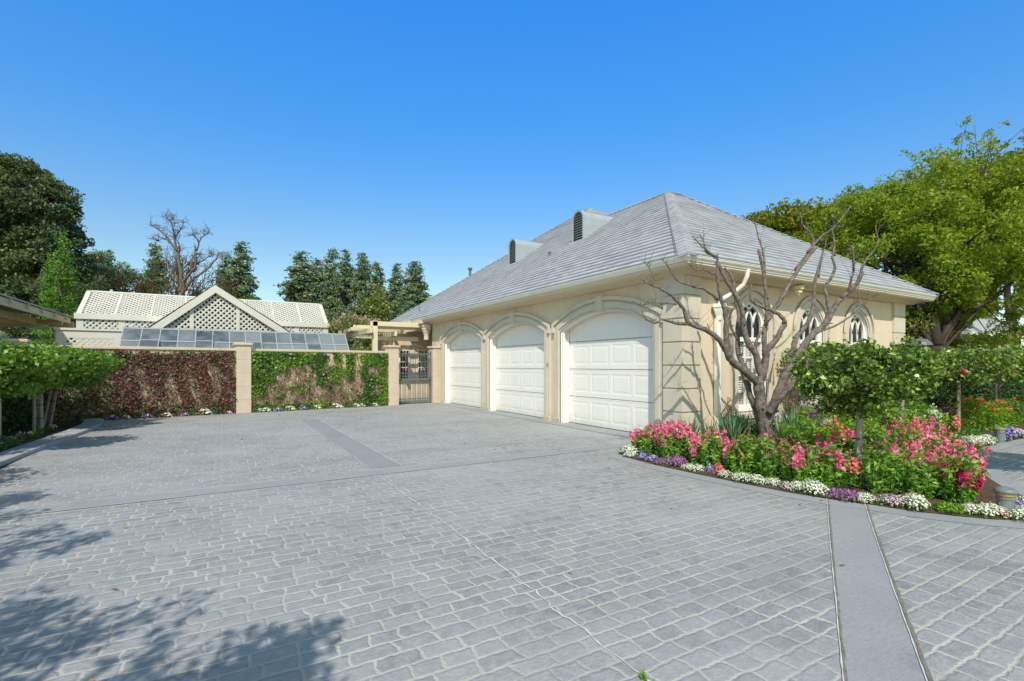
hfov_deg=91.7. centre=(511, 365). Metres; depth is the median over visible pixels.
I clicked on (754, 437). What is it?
snapdragon
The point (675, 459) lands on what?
alyssum
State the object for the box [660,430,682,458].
snapdragon
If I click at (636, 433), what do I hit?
snapdragon
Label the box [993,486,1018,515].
path light
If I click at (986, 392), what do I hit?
hedge
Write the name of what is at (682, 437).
snapdragon
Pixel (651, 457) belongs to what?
pansy
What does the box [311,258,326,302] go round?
redwood tree
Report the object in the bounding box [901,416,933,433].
snapdragon
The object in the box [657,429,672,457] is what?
snapdragon
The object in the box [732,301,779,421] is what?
window
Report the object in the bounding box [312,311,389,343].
wisteria
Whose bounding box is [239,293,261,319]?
leafy tree
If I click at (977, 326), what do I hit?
house
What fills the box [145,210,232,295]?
bare tree
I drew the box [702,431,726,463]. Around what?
snapdragon
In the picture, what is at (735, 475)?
alyssum
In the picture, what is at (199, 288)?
bare tree
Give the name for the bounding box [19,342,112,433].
standard rose
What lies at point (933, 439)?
snapdragon
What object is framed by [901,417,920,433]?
snapdragon
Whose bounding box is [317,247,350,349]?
redwood tree
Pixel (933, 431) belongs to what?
snapdragon
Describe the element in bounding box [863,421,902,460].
snapdragon
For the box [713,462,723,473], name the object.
snapdragon
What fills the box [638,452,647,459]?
pansy
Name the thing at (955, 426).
snapdragon
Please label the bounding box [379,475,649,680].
sealed joint
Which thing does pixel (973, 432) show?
foliage
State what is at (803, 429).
iris clump
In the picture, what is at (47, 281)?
young tree
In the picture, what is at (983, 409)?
shrub
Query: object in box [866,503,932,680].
diagonal joint
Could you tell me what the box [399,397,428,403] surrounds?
courtyard paving
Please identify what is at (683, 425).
snapdragon
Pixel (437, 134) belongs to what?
sky
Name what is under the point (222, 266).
redwood tree
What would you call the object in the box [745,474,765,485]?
alyssum
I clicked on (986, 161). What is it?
spring green tree
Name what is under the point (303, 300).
leafy tree
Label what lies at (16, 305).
carport
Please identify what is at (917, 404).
shrub
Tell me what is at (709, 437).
snapdragon
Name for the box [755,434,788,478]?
snapdragon
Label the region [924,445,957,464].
snapdragon
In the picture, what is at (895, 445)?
snapdragon
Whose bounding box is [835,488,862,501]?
alyssum
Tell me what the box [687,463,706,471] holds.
alyssum
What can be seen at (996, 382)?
standard rose
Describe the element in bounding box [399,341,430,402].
iron gate
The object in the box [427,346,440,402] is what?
wall pillar
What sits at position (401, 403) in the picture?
ground
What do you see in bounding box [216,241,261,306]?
redwood tree
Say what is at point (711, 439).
snapdragon
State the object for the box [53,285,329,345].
lattice house
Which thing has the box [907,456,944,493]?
snapdragon
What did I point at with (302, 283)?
redwood tree
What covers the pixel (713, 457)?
snapdragon
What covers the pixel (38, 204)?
evergreen tree
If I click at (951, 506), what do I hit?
alyssum
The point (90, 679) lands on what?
leaf litter
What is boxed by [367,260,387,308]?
redwood tree
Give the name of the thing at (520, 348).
garage door
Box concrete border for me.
[604,438,1023,527]
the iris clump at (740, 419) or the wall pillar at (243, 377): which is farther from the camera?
the wall pillar at (243, 377)
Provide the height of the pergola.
3.520 m
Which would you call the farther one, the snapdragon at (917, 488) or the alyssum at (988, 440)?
the alyssum at (988, 440)
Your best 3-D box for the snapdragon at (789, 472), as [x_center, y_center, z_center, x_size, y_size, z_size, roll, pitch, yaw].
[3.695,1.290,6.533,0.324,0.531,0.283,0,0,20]
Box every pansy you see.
[105,414,119,418]
[199,407,212,414]
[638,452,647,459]
[646,454,657,460]
[704,462,714,471]
[991,432,1012,440]
[1004,426,1018,438]
[1015,498,1023,505]
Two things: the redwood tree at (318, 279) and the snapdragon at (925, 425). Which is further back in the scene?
the redwood tree at (318, 279)
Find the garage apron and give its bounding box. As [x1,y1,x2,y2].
[436,403,634,437]
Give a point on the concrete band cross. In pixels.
(56, 507)
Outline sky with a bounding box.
[0,0,1023,348]
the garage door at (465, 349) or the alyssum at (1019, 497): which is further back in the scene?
the garage door at (465, 349)
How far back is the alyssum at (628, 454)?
8.59 m
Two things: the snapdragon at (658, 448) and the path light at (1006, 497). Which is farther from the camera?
the snapdragon at (658, 448)
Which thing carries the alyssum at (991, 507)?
on the flower bed soil at (987, 495)
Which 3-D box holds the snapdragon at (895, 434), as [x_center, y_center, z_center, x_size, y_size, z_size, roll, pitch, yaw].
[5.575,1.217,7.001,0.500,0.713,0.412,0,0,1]
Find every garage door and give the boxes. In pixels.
[450,332,480,407]
[496,324,543,417]
[569,312,652,432]
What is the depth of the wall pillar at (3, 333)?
10.70 m
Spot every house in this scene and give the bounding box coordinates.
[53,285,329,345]
[905,303,1023,390]
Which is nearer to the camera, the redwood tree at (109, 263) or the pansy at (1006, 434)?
the pansy at (1006, 434)
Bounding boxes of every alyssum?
[618,444,639,455]
[623,451,635,456]
[655,457,669,464]
[664,455,689,467]
[680,464,694,468]
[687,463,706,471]
[706,468,718,474]
[717,469,732,477]
[731,471,750,482]
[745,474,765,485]
[760,477,780,485]
[776,481,793,489]
[788,480,806,492]
[794,478,830,496]
[824,487,845,497]
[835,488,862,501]
[856,492,878,503]
[876,493,913,508]
[900,492,931,511]
[931,501,966,514]
[955,438,974,445]
[961,435,996,445]
[961,502,981,514]
[962,436,986,446]
[971,502,1013,518]
[979,434,997,442]
[1009,428,1023,437]
[1010,505,1023,520]
[1016,495,1023,502]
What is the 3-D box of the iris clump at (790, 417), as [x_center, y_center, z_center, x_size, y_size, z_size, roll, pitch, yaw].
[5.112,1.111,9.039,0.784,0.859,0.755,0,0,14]
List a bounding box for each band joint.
[5,470,368,509]
[6,447,616,516]
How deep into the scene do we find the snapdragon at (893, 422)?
8.99 m
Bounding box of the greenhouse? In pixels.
[119,327,348,349]
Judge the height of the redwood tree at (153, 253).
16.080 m
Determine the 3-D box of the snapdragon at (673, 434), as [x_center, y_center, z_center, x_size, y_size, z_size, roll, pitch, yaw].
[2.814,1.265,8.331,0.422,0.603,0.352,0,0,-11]
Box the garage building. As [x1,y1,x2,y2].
[378,190,939,437]
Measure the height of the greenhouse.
2.950 m
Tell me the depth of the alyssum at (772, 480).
6.53 m
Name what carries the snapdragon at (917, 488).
on the flower bed soil at (987, 495)
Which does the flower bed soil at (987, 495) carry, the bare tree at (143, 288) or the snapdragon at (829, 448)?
the snapdragon at (829, 448)
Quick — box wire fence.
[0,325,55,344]
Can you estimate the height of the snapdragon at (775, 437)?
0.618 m
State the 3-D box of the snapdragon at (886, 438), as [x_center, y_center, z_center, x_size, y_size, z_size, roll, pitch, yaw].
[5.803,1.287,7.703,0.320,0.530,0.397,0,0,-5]
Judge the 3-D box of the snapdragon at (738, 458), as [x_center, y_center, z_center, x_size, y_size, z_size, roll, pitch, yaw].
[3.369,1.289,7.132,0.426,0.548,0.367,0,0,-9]
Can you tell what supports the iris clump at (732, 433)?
on the flower bed soil at (987, 495)
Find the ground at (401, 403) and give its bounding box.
[0,396,1013,468]
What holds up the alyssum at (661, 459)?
on the flower bed soil at (987, 495)
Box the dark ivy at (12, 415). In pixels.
[1,347,32,434]
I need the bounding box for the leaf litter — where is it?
[88,410,867,680]
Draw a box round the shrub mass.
[0,275,111,344]
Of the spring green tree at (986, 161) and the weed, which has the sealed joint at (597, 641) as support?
the weed
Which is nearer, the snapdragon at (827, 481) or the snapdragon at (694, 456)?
the snapdragon at (827, 481)
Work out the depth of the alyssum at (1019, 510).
5.10 m
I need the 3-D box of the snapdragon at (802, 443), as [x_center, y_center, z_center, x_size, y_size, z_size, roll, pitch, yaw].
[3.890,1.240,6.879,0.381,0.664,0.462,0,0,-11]
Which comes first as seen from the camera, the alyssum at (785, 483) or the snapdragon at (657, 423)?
the alyssum at (785, 483)
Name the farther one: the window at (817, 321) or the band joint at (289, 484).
the window at (817, 321)
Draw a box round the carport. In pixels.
[0,293,73,327]
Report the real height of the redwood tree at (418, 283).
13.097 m
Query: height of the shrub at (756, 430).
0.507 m
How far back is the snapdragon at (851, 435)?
8.53 m
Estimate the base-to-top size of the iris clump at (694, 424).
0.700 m
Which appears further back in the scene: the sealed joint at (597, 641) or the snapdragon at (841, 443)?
the snapdragon at (841, 443)
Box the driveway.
[0,403,1023,680]
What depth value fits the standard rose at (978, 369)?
10.80 m
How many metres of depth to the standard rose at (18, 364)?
8.73 m
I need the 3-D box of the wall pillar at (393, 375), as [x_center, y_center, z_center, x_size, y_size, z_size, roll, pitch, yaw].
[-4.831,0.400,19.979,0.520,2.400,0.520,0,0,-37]
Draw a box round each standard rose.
[0,333,71,402]
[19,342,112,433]
[43,346,126,427]
[781,340,856,426]
[782,336,954,486]
[883,345,948,416]
[930,343,1023,432]
[937,342,1023,400]
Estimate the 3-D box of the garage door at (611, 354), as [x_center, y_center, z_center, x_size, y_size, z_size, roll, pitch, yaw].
[2.464,0.075,12.449,0.052,3.050,3.500,0,0,-30]
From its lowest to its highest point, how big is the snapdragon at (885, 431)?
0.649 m
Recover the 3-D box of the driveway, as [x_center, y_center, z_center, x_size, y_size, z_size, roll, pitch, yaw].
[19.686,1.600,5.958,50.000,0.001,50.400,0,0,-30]
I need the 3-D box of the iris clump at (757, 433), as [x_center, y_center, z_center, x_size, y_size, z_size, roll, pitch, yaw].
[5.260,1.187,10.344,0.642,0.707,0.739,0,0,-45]
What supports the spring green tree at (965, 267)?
on the ground at (401, 403)
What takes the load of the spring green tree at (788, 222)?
on the ground at (401, 403)
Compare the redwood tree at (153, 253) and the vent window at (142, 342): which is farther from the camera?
the redwood tree at (153, 253)
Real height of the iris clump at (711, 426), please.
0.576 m
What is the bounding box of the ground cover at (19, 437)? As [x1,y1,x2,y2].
[0,425,57,449]
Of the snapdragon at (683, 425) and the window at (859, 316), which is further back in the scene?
the window at (859, 316)
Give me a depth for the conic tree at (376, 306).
33.55 m
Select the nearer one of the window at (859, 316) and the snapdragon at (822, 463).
the snapdragon at (822, 463)
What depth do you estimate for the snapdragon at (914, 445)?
6.44 m
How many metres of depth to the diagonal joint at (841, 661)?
3.27 m
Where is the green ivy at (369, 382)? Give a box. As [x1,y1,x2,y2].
[251,351,388,411]
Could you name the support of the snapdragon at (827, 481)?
on the flower bed soil at (987, 495)
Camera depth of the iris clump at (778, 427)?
8.80 m
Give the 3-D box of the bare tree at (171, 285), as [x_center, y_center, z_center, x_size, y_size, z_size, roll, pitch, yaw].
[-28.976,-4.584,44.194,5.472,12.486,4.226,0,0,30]
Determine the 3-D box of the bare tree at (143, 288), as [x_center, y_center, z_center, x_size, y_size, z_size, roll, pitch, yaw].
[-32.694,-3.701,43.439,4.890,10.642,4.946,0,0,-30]
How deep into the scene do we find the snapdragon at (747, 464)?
6.98 m
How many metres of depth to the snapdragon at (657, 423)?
9.01 m
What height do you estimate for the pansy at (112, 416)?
0.161 m
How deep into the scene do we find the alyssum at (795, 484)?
6.24 m
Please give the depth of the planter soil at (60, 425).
12.17 m
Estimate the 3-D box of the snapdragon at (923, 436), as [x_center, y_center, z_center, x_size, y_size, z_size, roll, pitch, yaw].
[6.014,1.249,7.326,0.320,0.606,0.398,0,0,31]
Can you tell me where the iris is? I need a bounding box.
[807,410,815,438]
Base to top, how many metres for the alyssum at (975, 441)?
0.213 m
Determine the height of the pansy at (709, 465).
0.164 m
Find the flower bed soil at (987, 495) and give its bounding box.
[619,400,1023,518]
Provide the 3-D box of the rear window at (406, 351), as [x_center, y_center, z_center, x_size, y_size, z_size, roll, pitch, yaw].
[-5.231,-0.025,24.126,0.500,1.450,0.070,0,0,-30]
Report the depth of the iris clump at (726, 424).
9.75 m
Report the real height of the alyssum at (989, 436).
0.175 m
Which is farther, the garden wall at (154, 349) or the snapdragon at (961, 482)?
the garden wall at (154, 349)
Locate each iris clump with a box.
[675,415,705,436]
[698,414,719,438]
[710,408,745,438]
[717,414,751,440]
[722,410,754,439]
[733,410,752,429]
[748,409,774,436]
[766,416,802,445]
[776,406,815,437]
[779,399,813,423]
[783,420,817,444]
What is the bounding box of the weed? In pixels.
[638,669,647,680]
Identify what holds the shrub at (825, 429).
on the flower bed soil at (987, 495)
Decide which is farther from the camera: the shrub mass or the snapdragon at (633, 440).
the shrub mass
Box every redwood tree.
[99,249,127,324]
[132,242,171,325]
[214,253,234,294]
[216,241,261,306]
[273,251,323,330]
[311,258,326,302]
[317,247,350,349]
[335,249,356,349]
[340,252,378,349]
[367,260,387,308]
[381,263,406,320]
[395,283,418,316]
[399,261,433,305]
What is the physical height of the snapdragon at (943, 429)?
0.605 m
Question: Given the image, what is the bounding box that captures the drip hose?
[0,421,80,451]
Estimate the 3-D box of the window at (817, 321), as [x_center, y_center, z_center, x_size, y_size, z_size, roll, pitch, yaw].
[7.504,-0.106,12.520,1.680,2.732,0.312,0,0,-30]
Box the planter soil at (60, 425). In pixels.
[0,420,82,450]
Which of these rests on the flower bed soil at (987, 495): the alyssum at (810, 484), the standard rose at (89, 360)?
the alyssum at (810, 484)
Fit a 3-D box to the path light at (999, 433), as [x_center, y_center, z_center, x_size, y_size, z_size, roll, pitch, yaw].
[10.088,1.435,10.283,0.207,0.330,0.207,0,0,-30]
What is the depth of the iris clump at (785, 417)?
10.00 m
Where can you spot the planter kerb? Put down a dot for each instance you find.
(11, 455)
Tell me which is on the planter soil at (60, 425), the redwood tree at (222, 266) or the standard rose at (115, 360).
the standard rose at (115, 360)
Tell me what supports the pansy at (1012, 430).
on the flower bed soil at (987, 495)
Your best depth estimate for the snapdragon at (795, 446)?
6.59 m
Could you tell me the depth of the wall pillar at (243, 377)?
16.61 m
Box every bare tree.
[99,263,167,325]
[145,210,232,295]
[153,243,221,326]
[183,275,239,295]
[631,201,893,440]
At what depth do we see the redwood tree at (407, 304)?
49.72 m
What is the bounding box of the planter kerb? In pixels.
[0,418,103,466]
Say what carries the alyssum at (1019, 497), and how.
on the flower bed soil at (987, 495)
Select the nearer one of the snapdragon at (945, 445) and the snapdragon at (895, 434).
the snapdragon at (945, 445)
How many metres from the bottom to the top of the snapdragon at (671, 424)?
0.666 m
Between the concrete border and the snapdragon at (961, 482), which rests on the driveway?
the concrete border
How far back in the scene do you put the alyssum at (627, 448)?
8.78 m
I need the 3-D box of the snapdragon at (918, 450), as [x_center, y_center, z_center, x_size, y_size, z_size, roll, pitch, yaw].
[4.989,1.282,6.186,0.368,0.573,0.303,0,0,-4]
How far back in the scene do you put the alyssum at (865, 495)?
5.72 m
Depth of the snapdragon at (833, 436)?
6.80 m
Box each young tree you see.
[31,230,80,344]
[31,252,63,344]
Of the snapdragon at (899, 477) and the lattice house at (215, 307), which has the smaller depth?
the snapdragon at (899, 477)
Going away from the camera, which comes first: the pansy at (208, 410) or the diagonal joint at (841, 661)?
the diagonal joint at (841, 661)
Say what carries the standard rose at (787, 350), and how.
on the flower bed soil at (987, 495)
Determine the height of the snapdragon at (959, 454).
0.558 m
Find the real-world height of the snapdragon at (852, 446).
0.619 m
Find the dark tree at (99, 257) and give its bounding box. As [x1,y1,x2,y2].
[80,249,157,324]
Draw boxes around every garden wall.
[26,345,235,422]
[251,349,387,411]
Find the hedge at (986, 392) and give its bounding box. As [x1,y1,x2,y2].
[845,378,1023,424]
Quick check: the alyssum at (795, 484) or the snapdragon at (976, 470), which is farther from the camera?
the alyssum at (795, 484)
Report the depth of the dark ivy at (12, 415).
12.30 m
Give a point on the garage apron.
(596, 429)
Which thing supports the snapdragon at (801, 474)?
on the flower bed soil at (987, 495)
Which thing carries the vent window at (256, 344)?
in the greenhouse
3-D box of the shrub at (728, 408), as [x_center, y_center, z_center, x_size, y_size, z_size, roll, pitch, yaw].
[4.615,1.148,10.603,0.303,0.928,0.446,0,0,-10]
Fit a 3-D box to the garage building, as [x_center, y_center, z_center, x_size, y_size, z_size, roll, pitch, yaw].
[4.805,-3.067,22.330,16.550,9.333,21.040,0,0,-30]
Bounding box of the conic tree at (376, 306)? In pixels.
[350,283,397,350]
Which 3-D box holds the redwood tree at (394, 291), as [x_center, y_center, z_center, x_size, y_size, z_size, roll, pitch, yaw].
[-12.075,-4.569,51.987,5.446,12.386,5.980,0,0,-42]
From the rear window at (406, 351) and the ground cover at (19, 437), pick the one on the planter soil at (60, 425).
the ground cover at (19, 437)
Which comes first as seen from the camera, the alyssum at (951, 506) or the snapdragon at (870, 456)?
the alyssum at (951, 506)
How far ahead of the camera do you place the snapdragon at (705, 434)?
8.07 m
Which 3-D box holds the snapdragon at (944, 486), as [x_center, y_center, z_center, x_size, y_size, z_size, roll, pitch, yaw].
[4.977,1.254,5.573,0.370,0.634,0.449,0,0,-2]
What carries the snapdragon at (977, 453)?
on the flower bed soil at (987, 495)
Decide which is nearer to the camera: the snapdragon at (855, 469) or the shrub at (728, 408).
the snapdragon at (855, 469)
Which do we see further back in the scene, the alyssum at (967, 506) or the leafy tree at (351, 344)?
the leafy tree at (351, 344)
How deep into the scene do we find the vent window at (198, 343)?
17.98 m
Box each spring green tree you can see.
[740,196,879,266]
[799,147,1023,409]
[887,131,1023,348]
[894,115,1023,396]
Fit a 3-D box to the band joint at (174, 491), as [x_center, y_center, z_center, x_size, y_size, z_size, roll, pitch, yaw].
[-4.213,1.591,6.309,4.900,0.001,0.034,0,0,-31]
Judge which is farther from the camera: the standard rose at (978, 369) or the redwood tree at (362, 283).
the redwood tree at (362, 283)
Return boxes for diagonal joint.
[826,498,843,680]
[827,498,847,680]
[864,503,927,680]
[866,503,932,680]
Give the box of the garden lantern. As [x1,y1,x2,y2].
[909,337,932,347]
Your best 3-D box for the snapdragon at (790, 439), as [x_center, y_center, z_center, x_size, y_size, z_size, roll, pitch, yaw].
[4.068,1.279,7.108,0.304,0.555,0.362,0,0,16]
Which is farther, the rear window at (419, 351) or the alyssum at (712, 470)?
the rear window at (419, 351)
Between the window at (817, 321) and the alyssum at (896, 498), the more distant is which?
the window at (817, 321)
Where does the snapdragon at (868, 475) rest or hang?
on the flower bed soil at (987, 495)
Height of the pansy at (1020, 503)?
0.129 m
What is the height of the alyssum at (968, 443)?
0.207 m
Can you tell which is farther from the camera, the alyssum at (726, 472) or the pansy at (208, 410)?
the pansy at (208, 410)
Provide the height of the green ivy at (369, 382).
2.127 m
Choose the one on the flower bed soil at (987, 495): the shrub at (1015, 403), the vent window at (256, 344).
the shrub at (1015, 403)
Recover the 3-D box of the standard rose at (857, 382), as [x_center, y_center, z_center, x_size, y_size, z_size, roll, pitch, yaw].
[4.474,0.614,6.346,1.648,1.977,1.575,0,0,-14]
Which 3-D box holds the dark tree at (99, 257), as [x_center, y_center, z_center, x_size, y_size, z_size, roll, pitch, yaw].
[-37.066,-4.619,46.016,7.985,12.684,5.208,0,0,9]
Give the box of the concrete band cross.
[0,444,631,516]
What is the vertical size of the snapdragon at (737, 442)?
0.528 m
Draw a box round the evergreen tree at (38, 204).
[0,151,108,318]
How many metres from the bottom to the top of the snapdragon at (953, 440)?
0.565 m
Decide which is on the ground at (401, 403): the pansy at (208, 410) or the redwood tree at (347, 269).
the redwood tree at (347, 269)
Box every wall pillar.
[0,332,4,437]
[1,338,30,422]
[233,342,252,413]
[383,345,399,405]
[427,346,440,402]
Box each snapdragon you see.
[629,430,647,450]
[634,424,650,441]
[635,424,659,454]
[637,424,655,452]
[648,422,664,449]
[653,424,667,457]
[654,419,674,437]
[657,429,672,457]
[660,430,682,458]
[668,420,693,452]
[668,423,693,452]
[674,419,697,460]
[685,436,701,463]
[689,433,712,463]
[691,429,710,450]
[696,429,726,467]
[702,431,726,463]
[707,426,726,442]
[708,438,732,465]
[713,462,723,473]
[717,437,741,470]
[725,435,757,475]
[728,438,760,468]
[735,432,770,475]
[737,433,756,464]
[755,430,778,451]
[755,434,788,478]
[760,446,777,474]
[769,441,792,481]
[778,431,809,448]
[780,444,801,481]
[782,441,819,481]
[787,435,810,452]
[793,443,822,462]
[804,449,830,478]
[806,427,837,474]
[808,452,838,487]
[814,441,851,486]
[824,417,845,449]
[833,446,861,487]
[839,424,855,453]
[845,427,877,457]
[853,442,896,492]
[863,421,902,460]
[868,446,891,479]
[869,423,899,437]
[869,438,905,471]
[874,437,907,467]
[876,434,887,448]
[876,445,908,489]
[879,448,924,493]
[883,417,911,431]
[891,426,932,459]
[897,420,929,442]
[898,430,928,464]
[899,424,935,446]
[899,445,931,486]
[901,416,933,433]
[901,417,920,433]
[902,457,942,499]
[907,435,938,461]
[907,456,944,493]
[908,431,931,465]
[911,416,940,432]
[922,423,953,447]
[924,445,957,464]
[927,453,964,497]
[929,433,951,455]
[931,446,987,502]
[935,432,960,454]
[938,411,961,437]
[938,450,978,468]
[939,439,966,455]
[939,457,983,503]
[944,455,986,500]
[950,440,992,489]
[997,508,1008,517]
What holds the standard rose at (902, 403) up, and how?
on the flower bed soil at (987, 495)
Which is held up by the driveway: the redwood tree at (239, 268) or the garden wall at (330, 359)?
the garden wall at (330, 359)
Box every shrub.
[722,397,733,422]
[736,422,778,439]
[772,405,879,448]
[782,386,817,426]
[865,403,946,437]
[880,399,952,431]
[947,394,1023,431]
[990,397,1023,424]
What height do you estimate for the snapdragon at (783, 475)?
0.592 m
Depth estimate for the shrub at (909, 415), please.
10.23 m
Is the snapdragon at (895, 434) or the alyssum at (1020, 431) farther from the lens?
the alyssum at (1020, 431)
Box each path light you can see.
[993,427,1006,442]
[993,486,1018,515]
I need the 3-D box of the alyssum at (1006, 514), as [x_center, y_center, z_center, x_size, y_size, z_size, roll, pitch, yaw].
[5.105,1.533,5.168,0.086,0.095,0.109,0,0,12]
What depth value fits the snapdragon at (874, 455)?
6.49 m
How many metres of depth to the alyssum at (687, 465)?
7.57 m
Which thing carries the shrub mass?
on the ground at (401, 403)
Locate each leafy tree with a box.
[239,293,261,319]
[285,296,336,331]
[331,323,358,349]
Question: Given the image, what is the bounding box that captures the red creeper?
[25,348,236,421]
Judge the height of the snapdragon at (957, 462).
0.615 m
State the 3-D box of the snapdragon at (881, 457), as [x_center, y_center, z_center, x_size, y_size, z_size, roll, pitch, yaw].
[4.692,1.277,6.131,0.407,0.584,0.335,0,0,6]
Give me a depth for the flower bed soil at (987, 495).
6.14 m
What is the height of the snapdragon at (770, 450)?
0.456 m
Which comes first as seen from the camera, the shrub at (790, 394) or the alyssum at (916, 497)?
the alyssum at (916, 497)
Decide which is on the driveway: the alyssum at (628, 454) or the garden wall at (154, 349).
the garden wall at (154, 349)
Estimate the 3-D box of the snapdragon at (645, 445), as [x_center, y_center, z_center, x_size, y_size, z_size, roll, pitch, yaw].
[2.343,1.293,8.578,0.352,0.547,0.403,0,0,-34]
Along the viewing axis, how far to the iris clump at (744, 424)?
9.87 m
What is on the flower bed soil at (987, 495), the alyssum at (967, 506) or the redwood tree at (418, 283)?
the alyssum at (967, 506)
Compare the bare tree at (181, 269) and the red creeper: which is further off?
the bare tree at (181, 269)
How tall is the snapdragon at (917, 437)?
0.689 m
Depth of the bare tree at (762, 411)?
9.14 m
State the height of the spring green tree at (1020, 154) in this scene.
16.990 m
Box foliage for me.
[706,419,988,499]
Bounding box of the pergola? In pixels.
[332,321,421,350]
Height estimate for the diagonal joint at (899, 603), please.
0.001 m
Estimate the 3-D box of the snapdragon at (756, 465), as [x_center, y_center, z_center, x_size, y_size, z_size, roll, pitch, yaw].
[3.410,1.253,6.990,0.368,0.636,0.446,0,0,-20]
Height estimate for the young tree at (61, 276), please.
10.344 m
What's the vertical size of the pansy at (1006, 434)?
0.238 m
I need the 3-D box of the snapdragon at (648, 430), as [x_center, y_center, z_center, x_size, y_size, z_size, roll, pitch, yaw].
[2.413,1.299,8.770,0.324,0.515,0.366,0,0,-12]
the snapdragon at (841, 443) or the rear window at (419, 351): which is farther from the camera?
the rear window at (419, 351)
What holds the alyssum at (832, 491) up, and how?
on the flower bed soil at (987, 495)
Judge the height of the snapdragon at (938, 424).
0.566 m
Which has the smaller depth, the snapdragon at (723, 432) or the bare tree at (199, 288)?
the snapdragon at (723, 432)
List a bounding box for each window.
[138,339,159,346]
[194,340,212,347]
[245,341,262,348]
[306,342,322,349]
[399,350,408,378]
[417,350,427,377]
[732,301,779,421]
[791,307,832,416]
[849,312,868,345]
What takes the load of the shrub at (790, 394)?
on the flower bed soil at (987, 495)

